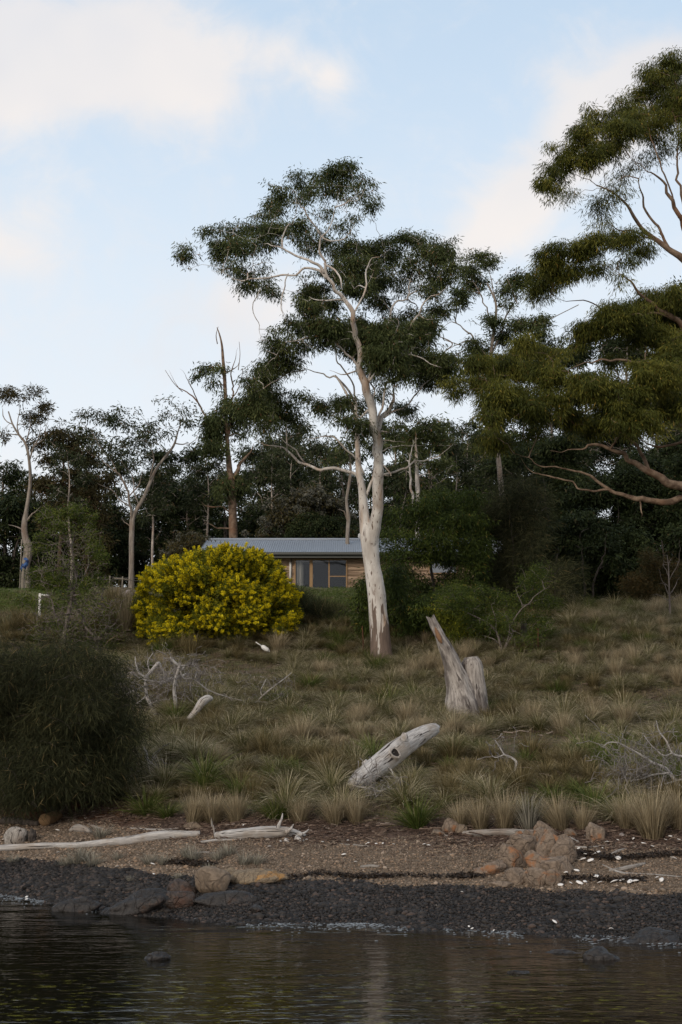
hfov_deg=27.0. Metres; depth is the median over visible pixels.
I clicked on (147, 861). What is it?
tussock
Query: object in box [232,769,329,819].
tussock
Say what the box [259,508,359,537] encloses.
dome bush
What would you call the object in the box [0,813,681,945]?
gravel
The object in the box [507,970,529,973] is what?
rock
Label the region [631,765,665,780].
tussock
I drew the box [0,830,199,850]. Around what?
driftwood log
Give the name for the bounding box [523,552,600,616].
shrub
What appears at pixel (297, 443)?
forest gum
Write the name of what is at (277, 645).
tussock
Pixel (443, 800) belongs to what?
tussock
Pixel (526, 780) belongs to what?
tussock
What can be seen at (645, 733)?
tussock
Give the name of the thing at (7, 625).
tussock
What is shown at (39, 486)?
forest gum
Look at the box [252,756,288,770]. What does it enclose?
tussock
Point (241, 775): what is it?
tussock
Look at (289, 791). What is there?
tussock
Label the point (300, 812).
tussock
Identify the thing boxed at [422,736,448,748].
tussock
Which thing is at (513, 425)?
forest gum
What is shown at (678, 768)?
tussock
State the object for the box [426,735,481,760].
tussock
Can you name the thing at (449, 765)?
tussock
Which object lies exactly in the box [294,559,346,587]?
sliding door
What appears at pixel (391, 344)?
gum tree
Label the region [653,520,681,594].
shaded tree
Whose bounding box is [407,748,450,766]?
tussock
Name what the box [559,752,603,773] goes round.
tussock
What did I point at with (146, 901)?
rock
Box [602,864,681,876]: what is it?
driftwood stick
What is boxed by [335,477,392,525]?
forest gum
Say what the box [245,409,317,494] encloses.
forest gum
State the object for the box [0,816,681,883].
seaweed
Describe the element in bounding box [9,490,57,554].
forest gum
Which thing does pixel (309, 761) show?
tussock
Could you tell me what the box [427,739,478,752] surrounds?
tussock
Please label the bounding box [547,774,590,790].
tussock
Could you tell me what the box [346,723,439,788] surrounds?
hollow log
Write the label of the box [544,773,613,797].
tussock
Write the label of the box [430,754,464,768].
tussock
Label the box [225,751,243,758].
tussock
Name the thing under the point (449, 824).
rock
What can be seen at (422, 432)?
gum tree
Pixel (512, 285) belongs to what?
gum tree
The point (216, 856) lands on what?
tussock
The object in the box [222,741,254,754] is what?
tussock
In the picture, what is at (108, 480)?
forest gum
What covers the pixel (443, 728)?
tussock
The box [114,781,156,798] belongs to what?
tussock
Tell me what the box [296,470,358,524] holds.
forest gum
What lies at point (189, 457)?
forest gum
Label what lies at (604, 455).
forest gum
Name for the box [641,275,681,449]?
forest gum
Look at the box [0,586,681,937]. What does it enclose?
ground
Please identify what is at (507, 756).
dead branch
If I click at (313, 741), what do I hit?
tussock
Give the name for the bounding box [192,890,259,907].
rock
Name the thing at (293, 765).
tussock
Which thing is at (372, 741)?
tussock
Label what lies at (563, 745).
tussock
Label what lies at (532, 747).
tussock
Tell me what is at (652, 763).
fallen bush
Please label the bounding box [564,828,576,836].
rock
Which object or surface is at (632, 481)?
shaded tree
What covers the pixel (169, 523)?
forest gum
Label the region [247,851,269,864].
tussock
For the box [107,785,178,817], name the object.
tussock
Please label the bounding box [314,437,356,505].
forest gum
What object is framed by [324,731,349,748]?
tussock
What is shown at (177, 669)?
dead branch
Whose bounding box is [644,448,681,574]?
shaded tree
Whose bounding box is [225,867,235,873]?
rock
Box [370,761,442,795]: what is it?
tussock
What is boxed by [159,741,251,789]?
tussock
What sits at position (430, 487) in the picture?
forest gum
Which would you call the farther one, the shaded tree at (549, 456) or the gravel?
the shaded tree at (549, 456)
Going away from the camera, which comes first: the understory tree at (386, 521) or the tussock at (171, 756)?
the tussock at (171, 756)
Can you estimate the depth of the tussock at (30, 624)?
47.50 m
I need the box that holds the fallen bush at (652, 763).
[576,713,681,804]
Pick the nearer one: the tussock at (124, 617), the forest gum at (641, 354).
the tussock at (124, 617)
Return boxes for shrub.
[339,553,458,642]
[420,582,520,644]
[429,558,566,653]
[614,546,681,602]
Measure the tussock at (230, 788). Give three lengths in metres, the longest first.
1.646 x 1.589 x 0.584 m
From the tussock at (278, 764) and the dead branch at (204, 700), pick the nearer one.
the tussock at (278, 764)
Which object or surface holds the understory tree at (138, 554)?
on the ground at (406, 833)
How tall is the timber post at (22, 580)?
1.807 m
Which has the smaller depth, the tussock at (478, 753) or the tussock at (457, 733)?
the tussock at (478, 753)
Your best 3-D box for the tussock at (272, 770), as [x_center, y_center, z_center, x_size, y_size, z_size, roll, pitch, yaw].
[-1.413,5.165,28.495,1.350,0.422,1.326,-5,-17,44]
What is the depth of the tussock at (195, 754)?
30.30 m
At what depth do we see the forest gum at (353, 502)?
70.68 m
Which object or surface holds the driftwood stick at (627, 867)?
on the ground at (406, 833)
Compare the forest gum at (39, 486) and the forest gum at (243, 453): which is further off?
the forest gum at (243, 453)
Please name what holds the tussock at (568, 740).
on the ground at (406, 833)
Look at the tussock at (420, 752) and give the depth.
30.31 m
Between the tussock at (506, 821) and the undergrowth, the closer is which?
the tussock at (506, 821)
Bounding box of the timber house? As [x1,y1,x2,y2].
[201,533,472,587]
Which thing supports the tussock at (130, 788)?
on the ground at (406, 833)
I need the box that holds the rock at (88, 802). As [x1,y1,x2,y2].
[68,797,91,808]
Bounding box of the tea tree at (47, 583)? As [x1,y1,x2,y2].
[9,499,133,652]
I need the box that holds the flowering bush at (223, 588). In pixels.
[128,541,305,644]
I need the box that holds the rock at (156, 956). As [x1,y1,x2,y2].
[144,951,170,960]
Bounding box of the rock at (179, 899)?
[164,890,195,908]
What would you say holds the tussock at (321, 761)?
on the ground at (406, 833)
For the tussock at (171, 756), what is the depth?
30.85 m
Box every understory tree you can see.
[0,487,66,588]
[8,498,80,587]
[38,503,139,586]
[92,513,149,586]
[120,490,182,587]
[146,514,218,563]
[209,499,254,537]
[210,508,268,537]
[358,496,405,530]
[395,474,465,535]
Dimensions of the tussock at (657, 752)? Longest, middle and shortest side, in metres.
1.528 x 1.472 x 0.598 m
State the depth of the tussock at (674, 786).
25.07 m
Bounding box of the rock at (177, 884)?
[166,878,196,893]
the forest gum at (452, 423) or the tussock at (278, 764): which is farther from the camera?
the forest gum at (452, 423)
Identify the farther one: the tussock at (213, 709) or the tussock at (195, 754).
the tussock at (213, 709)
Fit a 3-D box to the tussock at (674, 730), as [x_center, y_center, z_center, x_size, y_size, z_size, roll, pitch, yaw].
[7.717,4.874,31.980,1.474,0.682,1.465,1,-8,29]
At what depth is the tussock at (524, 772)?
27.48 m
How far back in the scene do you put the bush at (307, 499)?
65.62 m
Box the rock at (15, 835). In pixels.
[4,826,36,843]
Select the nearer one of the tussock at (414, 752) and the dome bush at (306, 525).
the tussock at (414, 752)
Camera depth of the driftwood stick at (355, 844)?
24.18 m
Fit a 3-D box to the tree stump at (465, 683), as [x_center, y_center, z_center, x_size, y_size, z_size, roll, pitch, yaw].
[3.074,4.038,36.168,1.821,2.867,1.023,3,-9,-23]
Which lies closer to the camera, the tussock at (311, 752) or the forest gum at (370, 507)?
the tussock at (311, 752)
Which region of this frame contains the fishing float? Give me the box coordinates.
[255,642,269,651]
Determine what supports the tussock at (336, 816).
on the ground at (406, 833)
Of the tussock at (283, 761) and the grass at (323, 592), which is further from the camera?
the grass at (323, 592)
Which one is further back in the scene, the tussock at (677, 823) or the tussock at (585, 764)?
the tussock at (585, 764)
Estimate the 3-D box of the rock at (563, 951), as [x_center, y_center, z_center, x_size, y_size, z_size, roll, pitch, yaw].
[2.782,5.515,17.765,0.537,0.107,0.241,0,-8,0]
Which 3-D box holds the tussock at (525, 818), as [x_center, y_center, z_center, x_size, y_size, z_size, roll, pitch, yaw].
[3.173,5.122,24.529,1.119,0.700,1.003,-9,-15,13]
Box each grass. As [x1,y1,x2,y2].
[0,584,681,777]
[0,585,359,656]
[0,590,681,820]
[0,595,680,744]
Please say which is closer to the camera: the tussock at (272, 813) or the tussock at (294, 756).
the tussock at (272, 813)
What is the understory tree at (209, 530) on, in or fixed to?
on the ground at (406, 833)
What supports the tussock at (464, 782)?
on the ground at (406, 833)
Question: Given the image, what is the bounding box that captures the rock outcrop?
[474,820,576,887]
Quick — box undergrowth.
[1,555,134,588]
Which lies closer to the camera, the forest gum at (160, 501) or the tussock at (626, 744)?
the tussock at (626, 744)
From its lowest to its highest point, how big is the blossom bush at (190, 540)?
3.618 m
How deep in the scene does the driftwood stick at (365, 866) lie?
22.86 m
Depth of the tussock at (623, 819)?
23.92 m
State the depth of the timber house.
60.95 m
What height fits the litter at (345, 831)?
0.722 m
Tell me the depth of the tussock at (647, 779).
26.15 m
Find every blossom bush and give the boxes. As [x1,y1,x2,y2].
[159,529,215,562]
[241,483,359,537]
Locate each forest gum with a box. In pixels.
[0,459,39,587]
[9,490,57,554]
[18,425,102,576]
[40,436,96,581]
[50,467,120,583]
[70,450,146,577]
[119,469,184,565]
[125,461,181,565]
[134,476,224,559]
[135,442,212,565]
[173,471,226,517]
[178,450,234,538]
[204,465,256,522]
[221,432,296,517]
[233,459,313,537]
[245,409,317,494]
[246,438,297,515]
[272,445,318,504]
[279,429,335,494]
[296,432,343,497]
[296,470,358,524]
[312,448,384,514]
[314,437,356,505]
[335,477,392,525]
[350,461,413,536]
[360,415,424,527]
[382,432,463,535]
[384,453,432,531]
[422,416,488,485]
[427,437,490,514]
[438,428,531,527]
[444,425,493,534]
[471,408,557,483]
[489,339,610,514]
[539,376,623,517]
[565,317,664,515]
[609,346,675,523]
[620,356,681,527]
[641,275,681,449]
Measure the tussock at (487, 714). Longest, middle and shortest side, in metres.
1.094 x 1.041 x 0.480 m
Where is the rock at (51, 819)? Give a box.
[39,811,62,825]
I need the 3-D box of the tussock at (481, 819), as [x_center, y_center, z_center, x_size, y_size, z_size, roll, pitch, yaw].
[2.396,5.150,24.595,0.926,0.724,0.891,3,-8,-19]
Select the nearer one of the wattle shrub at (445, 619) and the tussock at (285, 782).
the tussock at (285, 782)
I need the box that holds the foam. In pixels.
[1,895,680,952]
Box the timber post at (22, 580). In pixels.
[21,560,24,588]
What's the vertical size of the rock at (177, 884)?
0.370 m
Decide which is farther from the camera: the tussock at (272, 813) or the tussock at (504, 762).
the tussock at (504, 762)
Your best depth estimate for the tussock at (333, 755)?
28.92 m
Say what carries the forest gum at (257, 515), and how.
on the ground at (406, 833)
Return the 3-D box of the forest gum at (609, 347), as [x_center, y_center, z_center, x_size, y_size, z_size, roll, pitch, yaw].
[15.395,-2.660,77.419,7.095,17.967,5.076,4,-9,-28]
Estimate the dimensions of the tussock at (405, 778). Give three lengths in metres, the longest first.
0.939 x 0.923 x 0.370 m
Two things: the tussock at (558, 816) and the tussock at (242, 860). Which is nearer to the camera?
the tussock at (242, 860)
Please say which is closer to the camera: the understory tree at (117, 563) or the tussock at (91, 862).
the tussock at (91, 862)
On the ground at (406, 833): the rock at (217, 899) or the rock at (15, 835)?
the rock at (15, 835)
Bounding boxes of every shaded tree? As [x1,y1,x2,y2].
[468,434,556,597]
[517,520,582,592]
[529,429,609,561]
[537,505,635,605]
[553,464,658,599]
[574,519,661,600]
[608,444,681,588]
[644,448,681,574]
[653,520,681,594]
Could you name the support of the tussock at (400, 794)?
on the ground at (406, 833)
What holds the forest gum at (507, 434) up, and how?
on the ground at (406, 833)
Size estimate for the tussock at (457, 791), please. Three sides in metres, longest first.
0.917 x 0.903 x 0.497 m
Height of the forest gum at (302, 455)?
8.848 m
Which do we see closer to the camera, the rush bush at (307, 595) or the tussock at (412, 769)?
the tussock at (412, 769)
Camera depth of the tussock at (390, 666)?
42.24 m
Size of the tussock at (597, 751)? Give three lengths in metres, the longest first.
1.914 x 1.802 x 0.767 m
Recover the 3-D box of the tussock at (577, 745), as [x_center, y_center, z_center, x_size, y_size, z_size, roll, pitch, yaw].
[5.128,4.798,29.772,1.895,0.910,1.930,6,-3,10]
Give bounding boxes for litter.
[0,798,681,864]
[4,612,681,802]
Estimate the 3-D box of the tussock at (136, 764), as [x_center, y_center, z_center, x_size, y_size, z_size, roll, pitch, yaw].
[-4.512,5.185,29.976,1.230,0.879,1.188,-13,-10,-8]
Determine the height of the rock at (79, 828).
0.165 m
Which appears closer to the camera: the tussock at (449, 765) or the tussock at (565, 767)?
the tussock at (565, 767)
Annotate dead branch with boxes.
[109,646,188,714]
[129,645,219,698]
[130,743,169,789]
[145,642,242,710]
[188,695,212,719]
[236,671,301,702]
[477,726,528,770]
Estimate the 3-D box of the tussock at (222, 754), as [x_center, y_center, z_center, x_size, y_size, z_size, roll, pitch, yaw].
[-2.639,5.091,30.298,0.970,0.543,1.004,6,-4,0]
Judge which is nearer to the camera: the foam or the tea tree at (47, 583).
the foam
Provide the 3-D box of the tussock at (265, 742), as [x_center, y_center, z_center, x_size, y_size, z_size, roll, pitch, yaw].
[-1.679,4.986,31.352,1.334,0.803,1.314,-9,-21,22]
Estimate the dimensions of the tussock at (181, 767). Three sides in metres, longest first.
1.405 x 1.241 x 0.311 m
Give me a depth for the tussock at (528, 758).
29.31 m
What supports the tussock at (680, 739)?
on the ground at (406, 833)
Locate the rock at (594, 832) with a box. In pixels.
[585,822,604,841]
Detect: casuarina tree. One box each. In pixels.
[471,459,577,609]
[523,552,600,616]
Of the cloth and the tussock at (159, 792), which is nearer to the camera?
the tussock at (159, 792)
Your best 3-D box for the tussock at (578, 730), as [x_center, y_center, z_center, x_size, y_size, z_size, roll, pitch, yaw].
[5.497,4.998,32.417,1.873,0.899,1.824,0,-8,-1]
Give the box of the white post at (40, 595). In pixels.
[38,593,48,615]
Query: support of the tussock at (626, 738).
on the ground at (406, 833)
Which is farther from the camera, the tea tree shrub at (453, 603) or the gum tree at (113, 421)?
the gum tree at (113, 421)
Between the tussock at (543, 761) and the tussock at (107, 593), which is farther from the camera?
the tussock at (107, 593)
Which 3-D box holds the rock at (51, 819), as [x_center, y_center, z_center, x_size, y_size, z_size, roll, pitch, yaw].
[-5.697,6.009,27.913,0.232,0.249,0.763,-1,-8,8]
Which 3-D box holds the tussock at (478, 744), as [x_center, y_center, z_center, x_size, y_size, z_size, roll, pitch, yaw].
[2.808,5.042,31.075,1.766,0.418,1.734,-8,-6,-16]
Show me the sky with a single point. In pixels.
(128, 127)
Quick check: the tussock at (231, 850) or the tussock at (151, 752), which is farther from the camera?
the tussock at (151, 752)
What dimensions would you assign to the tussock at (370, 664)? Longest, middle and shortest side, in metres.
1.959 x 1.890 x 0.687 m
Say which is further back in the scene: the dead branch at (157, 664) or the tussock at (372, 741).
the dead branch at (157, 664)
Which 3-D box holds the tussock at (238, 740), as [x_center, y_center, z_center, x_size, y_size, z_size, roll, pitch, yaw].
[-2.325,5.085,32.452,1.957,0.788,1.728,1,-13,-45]
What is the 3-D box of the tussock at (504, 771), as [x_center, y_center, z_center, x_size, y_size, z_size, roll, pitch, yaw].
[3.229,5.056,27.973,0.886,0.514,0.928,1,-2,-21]
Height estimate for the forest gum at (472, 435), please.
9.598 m
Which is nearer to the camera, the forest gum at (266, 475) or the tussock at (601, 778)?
the tussock at (601, 778)
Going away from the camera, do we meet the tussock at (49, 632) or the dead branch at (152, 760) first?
the dead branch at (152, 760)
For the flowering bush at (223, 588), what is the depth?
46.91 m
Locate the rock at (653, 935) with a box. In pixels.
[622,926,679,944]
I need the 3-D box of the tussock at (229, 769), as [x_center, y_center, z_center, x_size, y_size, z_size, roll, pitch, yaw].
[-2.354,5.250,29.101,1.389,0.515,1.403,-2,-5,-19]
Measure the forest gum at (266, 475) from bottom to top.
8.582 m
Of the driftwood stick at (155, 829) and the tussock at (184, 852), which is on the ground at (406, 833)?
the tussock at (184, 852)
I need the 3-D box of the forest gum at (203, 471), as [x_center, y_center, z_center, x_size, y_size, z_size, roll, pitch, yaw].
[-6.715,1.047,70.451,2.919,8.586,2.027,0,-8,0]
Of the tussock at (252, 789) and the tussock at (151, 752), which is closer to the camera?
the tussock at (252, 789)
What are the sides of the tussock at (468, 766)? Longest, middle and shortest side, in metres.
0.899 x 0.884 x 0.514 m
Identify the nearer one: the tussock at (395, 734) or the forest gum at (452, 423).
the tussock at (395, 734)
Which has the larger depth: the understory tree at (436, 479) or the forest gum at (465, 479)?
the understory tree at (436, 479)
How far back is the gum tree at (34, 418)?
71.10 m
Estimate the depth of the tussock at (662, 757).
28.15 m
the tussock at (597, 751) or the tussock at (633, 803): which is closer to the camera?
the tussock at (633, 803)
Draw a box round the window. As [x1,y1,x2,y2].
[429,560,456,573]
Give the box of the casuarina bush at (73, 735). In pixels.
[0,621,162,828]
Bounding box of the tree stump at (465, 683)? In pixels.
[426,615,488,717]
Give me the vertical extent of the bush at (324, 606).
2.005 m
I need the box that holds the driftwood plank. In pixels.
[462,829,533,836]
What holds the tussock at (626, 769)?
on the ground at (406, 833)
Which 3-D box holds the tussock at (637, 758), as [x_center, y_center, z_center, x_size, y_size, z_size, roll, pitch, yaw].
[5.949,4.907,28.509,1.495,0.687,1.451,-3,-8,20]
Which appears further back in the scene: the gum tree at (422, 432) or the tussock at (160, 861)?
the gum tree at (422, 432)
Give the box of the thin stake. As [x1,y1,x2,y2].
[19,539,21,588]
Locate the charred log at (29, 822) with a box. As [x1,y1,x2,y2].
[0,817,40,825]
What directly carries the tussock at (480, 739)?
on the ground at (406, 833)
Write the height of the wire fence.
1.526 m
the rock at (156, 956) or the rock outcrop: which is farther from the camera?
the rock outcrop
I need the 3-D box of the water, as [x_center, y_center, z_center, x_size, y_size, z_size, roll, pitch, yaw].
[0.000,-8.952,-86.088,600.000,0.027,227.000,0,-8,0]
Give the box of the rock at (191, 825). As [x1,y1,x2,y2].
[183,822,201,829]
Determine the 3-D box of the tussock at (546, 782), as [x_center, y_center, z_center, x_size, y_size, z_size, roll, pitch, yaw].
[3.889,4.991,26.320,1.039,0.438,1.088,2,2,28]
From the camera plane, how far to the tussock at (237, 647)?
45.83 m
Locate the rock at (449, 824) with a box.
[441,818,458,833]
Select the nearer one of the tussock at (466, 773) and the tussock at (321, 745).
the tussock at (466, 773)
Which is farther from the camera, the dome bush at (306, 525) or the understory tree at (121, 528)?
the understory tree at (121, 528)
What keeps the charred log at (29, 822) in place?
on the ground at (406, 833)
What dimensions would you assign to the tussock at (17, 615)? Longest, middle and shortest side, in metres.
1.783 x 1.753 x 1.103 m
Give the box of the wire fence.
[98,576,140,586]
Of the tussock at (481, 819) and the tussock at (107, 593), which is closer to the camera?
the tussock at (481, 819)
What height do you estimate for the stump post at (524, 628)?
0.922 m
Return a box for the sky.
[0,0,681,586]
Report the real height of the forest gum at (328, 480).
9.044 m
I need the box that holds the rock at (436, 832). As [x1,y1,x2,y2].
[431,829,445,835]
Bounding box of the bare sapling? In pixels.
[654,556,681,616]
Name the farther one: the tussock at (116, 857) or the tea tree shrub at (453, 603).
the tea tree shrub at (453, 603)
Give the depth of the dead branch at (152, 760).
29.60 m
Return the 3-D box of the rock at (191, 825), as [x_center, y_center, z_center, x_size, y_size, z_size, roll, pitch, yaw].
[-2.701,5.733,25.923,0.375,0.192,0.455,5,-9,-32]
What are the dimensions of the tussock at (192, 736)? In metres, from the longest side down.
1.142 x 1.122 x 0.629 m
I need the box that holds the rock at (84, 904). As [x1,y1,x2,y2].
[51,896,101,911]
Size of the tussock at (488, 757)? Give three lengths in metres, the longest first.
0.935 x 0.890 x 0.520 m
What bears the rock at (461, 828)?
on the ground at (406, 833)
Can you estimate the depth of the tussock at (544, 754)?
29.43 m
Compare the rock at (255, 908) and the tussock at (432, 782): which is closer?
the rock at (255, 908)
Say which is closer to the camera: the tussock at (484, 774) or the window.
the tussock at (484, 774)
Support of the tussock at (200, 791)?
on the ground at (406, 833)
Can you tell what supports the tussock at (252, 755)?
on the ground at (406, 833)
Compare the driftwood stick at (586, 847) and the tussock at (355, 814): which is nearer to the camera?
the driftwood stick at (586, 847)
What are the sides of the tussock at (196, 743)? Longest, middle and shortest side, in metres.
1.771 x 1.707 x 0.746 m
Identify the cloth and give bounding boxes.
[20,557,28,570]
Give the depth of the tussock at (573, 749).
29.40 m
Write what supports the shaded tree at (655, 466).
on the ground at (406, 833)
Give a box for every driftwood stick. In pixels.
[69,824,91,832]
[131,828,177,830]
[201,839,240,842]
[340,843,369,846]
[360,864,379,867]
[575,845,605,847]
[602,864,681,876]
[609,862,645,871]
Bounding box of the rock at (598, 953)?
[583,946,619,959]
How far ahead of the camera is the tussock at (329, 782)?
27.39 m
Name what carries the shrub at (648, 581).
on the ground at (406, 833)
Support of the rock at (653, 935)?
on the gravel
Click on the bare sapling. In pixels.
(668, 592)
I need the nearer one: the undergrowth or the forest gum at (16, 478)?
the forest gum at (16, 478)
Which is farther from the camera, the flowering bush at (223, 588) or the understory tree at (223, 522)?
the understory tree at (223, 522)
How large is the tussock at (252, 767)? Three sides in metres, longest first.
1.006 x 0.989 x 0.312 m
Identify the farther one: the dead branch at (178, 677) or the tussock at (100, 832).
the dead branch at (178, 677)
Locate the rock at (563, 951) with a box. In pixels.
[545,949,575,953]
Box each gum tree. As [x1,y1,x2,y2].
[0,382,69,587]
[66,392,201,587]
[165,328,260,537]
[171,156,468,659]
[317,431,372,586]
[383,411,462,533]
[433,45,681,512]
[440,246,578,494]
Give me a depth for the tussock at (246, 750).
31.32 m
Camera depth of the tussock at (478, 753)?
30.06 m
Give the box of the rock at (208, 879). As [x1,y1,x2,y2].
[194,866,230,892]
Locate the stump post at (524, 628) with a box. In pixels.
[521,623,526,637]
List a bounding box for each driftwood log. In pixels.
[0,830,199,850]
[214,813,308,841]
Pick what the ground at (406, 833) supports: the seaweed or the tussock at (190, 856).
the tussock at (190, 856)
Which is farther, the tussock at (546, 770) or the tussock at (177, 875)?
the tussock at (546, 770)
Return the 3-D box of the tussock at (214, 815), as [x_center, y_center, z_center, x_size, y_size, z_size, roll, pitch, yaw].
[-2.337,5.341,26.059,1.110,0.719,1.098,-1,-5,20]
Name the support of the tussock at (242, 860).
on the ground at (406, 833)
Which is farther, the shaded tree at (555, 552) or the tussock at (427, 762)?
the shaded tree at (555, 552)
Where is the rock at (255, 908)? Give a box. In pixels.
[247,904,263,912]
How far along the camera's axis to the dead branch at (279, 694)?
37.13 m
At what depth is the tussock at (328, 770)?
27.83 m
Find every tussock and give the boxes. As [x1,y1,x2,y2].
[0,611,28,634]
[2,600,42,628]
[3,854,20,862]
[16,607,50,635]
[35,628,61,647]
[55,853,71,865]
[60,847,89,863]
[66,842,101,861]
[76,602,112,632]
[79,851,106,865]
[87,822,117,838]
[98,570,133,606]
[98,589,135,626]
[103,774,157,802]
[104,587,145,631]
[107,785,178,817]
[110,851,125,859]
[112,586,134,609]
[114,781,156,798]
[125,782,186,800]
[128,749,150,774]
[131,755,207,791]
[132,635,184,656]
[132,737,169,759]
[136,738,173,767]
[137,851,157,864]
[141,798,188,818]
[142,727,200,760]
[155,851,176,864]
[156,759,194,773]
[159,732,235,757]
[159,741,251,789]
[163,733,233,763]
[166,781,194,799]
[167,632,194,654]
[171,756,213,773]
[172,628,213,656]
[172,872,182,878]
[174,732,215,759]
[176,766,230,790]
[176,785,220,822]
[176,842,199,857]
[178,727,211,744]
[178,846,205,860]
[183,781,216,799]
[186,788,237,823]
[196,698,226,719]
[200,741,237,763]
[200,770,268,795]
[203,846,224,860]
[207,777,231,793]
[210,722,269,747]
[210,757,250,780]
[211,785,256,821]
[211,840,240,855]
[219,751,261,767]
[221,763,258,783]
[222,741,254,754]
[224,640,247,652]
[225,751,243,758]
[232,757,263,770]
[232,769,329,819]
[234,739,257,754]
[234,768,276,799]
[234,847,260,864]
[237,749,259,759]
[238,770,287,786]
[242,722,287,755]
[243,761,287,778]
[246,789,308,820]
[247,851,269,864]
[248,766,326,797]
[249,753,306,768]
[250,753,281,762]
[252,726,306,751]
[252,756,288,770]
[254,757,305,774]
[260,739,299,759]
[265,628,292,653]
[267,756,312,776]
[269,746,312,764]
[269,783,303,799]
[272,737,322,755]
[278,763,314,778]
[279,731,333,750]
[279,774,316,790]
[281,790,321,823]
[283,750,361,781]
[294,734,329,761]
[299,759,364,798]
[300,748,345,770]
[300,754,328,767]
[303,734,340,755]
[307,778,385,815]
[313,733,367,762]
[313,746,362,772]
[313,791,351,824]
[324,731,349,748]
[325,737,368,755]
[326,743,377,768]
[336,789,373,824]
[342,754,369,772]
[347,729,390,763]
[349,729,391,747]
[350,756,409,802]
[356,651,395,670]
[358,767,447,808]
[368,786,468,828]
[370,719,417,740]
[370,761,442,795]
[372,657,406,672]
[382,737,434,755]
[383,757,434,780]
[389,772,421,785]
[397,762,435,777]
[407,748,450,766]
[410,781,473,807]
[414,747,437,758]
[414,773,452,792]
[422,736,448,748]
[423,767,471,794]
[426,730,482,748]
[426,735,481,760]
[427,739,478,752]
[429,758,460,775]
[430,732,456,742]
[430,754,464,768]
[432,725,485,740]
[434,723,454,737]
[434,767,487,791]
[438,779,474,801]
[439,756,486,785]
[440,794,473,825]
[446,762,536,805]
[451,732,504,755]
[454,755,485,773]
[455,732,498,744]
[455,754,487,768]
[458,790,497,829]
[463,737,500,758]
[465,747,484,757]
[469,779,505,794]
[471,704,503,719]
[474,763,499,783]
[478,738,511,761]
[481,752,526,773]
[483,772,509,786]
[485,781,530,832]
[486,785,563,819]
[487,759,518,779]
[488,693,530,718]
[494,787,548,828]
[495,755,556,791]
[498,743,545,764]
[504,725,556,757]
[507,766,537,778]
[512,780,592,804]
[519,756,567,774]
[521,746,560,761]
[529,763,586,784]
[529,773,568,792]
[531,746,568,766]
[532,782,576,830]
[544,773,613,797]
[545,740,595,765]
[546,719,603,742]
[547,757,577,775]
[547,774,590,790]
[550,722,611,756]
[553,735,593,749]
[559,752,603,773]
[560,735,582,744]
[560,741,596,756]
[564,778,630,810]
[566,794,604,829]
[569,715,631,742]
[571,730,644,763]
[572,775,594,785]
[574,760,607,781]
[577,787,648,823]
[578,764,617,785]
[583,717,652,747]
[583,747,611,766]
[588,781,616,800]
[592,749,645,770]
[592,774,649,801]
[600,791,649,830]
[604,731,659,754]
[605,757,640,779]
[608,797,654,814]
[609,754,659,788]
[610,750,654,767]
[610,783,664,806]
[611,775,681,839]
[617,720,680,743]
[623,724,664,740]
[623,735,662,754]
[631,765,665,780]
[634,741,681,768]
[637,742,676,759]
[638,727,679,751]
[640,741,681,783]
[641,766,681,803]
[651,725,681,745]
[652,782,681,829]
[661,719,681,742]
[664,723,681,738]
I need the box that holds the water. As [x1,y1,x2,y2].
[0,897,681,1023]
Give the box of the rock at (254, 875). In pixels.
[230,868,288,884]
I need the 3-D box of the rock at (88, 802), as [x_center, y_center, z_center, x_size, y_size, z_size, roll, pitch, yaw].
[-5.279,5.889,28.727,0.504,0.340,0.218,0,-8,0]
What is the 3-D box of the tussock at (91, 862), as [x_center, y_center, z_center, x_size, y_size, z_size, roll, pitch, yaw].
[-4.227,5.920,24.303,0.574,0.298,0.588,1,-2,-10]
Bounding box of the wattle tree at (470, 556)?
[379,480,499,600]
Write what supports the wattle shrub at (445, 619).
on the ground at (406, 833)
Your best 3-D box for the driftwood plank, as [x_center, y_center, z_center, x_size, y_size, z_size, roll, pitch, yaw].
[2.714,5.477,24.256,1.346,0.153,0.175,-1,-8,7]
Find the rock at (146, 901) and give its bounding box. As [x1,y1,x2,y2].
[105,888,169,915]
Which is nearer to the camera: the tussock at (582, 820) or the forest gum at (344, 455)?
the tussock at (582, 820)
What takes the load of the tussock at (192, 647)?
on the ground at (406, 833)
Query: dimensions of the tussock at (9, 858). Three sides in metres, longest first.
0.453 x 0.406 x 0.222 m
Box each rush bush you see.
[289,577,321,606]
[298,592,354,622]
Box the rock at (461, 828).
[455,824,467,832]
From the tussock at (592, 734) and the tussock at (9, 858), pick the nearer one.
the tussock at (9, 858)
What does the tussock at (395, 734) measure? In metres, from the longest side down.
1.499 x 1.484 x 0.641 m
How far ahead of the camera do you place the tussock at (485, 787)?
26.53 m
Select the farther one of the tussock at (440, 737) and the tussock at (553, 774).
the tussock at (440, 737)
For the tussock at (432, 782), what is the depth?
27.16 m
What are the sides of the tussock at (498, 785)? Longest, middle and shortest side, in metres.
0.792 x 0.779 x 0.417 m
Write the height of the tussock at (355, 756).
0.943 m
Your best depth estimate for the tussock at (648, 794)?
25.12 m
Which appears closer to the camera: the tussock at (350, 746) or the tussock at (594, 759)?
the tussock at (594, 759)
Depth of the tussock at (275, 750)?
30.42 m

